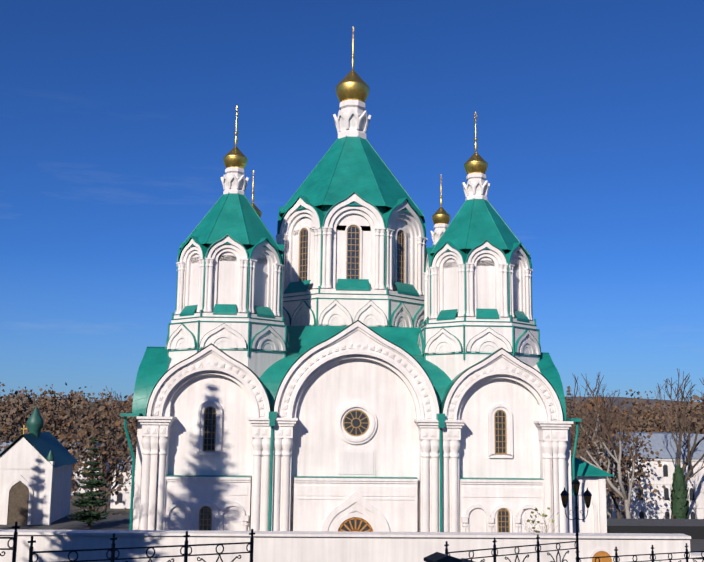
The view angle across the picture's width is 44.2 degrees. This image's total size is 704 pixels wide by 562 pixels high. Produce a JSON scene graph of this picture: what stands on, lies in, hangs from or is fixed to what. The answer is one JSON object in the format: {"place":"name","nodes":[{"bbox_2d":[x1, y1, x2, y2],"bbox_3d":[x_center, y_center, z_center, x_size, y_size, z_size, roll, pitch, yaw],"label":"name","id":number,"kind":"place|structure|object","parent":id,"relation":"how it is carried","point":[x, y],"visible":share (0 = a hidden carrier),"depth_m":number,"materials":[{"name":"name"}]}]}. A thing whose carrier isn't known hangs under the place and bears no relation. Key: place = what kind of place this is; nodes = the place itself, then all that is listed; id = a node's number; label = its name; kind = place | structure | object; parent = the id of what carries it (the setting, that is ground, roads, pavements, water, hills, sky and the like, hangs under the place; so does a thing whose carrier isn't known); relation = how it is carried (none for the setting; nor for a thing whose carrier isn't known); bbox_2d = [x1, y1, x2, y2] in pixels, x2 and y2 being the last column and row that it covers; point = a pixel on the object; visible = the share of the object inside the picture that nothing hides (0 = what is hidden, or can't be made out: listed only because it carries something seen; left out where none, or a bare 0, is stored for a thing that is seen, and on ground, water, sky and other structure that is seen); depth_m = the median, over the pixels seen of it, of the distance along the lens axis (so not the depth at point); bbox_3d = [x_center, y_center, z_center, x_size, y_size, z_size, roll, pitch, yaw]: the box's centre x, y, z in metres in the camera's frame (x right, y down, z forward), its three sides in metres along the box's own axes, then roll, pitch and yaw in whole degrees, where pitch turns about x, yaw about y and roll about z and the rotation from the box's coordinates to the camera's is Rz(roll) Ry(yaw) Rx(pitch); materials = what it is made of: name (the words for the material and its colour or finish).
{"place":"outdoors","nodes":[
{"label":"outdoors","id":0,"kind":"place"},
{"bbox_2d":[10,423,606,514],"bbox_3d":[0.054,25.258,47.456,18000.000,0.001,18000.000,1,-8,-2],"label":"ground","id":1,"kind":"structure","parent":0,"point":[111,510],"depth_m":154.90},
{"bbox_2d":[0,382,703,518],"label":"forest","id":2,"kind":"object","parent":1,"relation":"on","point":[80,418],"visible":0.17,"depth_m":147.64,"materials":[{"name":"brown plant"}]},
{"bbox_2d":[0,515,703,551],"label":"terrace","id":3,"kind":"structure","parent":1,"relation":"on","point":[116,522],"depth_m":75.43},
{"bbox_2d":[120,136,613,531],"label":"cathedral roofs","id":4,"kind":"structure","parent":3,"relation":"on","point":[346,167],"depth_m":53.98,"materials":[{"name":"green metal"}]},
{"bbox_2d":[133,99,606,532],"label":"church walls","id":5,"kind":"structure","parent":3,"relation":"on","point":[357,399],"depth_m":50.46,"materials":[{"name":"white paint"}]},
{"bbox_2d":[223,27,487,224],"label":"golden domes","id":6,"kind":"structure","parent":5,"relation":"on","point":[352,85],"depth_m":64.21,"materials":[{"name":"gold metal"}]},
{"bbox_2d":[521,507,557,533],"bbox_3d":[9.352,13.968,43.148,2.215,5.329,2.613,1,-8,-2],"label":"bush","id":7,"kind":"object","parent":3,"relation":"on","point":[542,515],"visible":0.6,"depth_m":43.38,"materials":[{"name":"plant"}]},
{"bbox_2d":[560,476,591,561],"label":"lamps","id":8,"kind":"object","parent":3,"relation":"on","point":[587,494],"visible":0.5,"depth_m":29.08,"materials":[{"name":"metal"}]},
{"bbox_2d":[67,432,689,528],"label":"conifers","id":9,"kind":"object","parent":1,"relation":"on","point":[679,505],"visible":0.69,"depth_m":72.12,"materials":[{"name":"green plant"}]},
{"bbox_2d":[98,369,703,518],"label":"bare trees","id":10,"kind":"object","parent":1,"relation":"on","point":[622,494],"visible":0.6,"depth_m":117.96,"materials":[{"name":"brown plant"}]},
{"bbox_2d":[424,552,473,561],"bbox_3d":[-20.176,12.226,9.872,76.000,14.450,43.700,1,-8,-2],"label":"post cap","id":11,"kind":"object","parent":1,"relation":"on","point":[437,557],"visible":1,"depth_m":22.12,"materials":[{"name":"black metal"}]},
{"bbox_2d":[0,521,703,561],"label":"fences","id":12,"kind":"object","parent":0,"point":[113,549],"visible":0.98,"depth_m":20.21,"materials":[{"name":"metal"}]},
{"bbox_2d":[0,529,703,561],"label":"white wall","id":13,"kind":"structure","parent":0,"point":[307,546],"depth_m":41.57,"materials":[{"name":"white paint"}]},
{"bbox_2d":[0,406,703,538],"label":"buildings","id":14,"kind":"structure","parent":0,"point":[36,470],"depth_m":77.82,"materials":[{"name":"white paint"}]},
{"bbox_2d":[0,0,703,401],"label":"sky","id":15,"kind":"structure","parent":0,"point":[118,117],"materials":[{"name":"blue"}]},
{"bbox_2d":[25,397,701,426],"bbox_3d":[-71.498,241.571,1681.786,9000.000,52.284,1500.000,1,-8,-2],"label":"hills","id":16,"kind":"structure","parent":0,"point":[630,404],"depth_m":1438.25,"materials":[{"name":"brown plant"}]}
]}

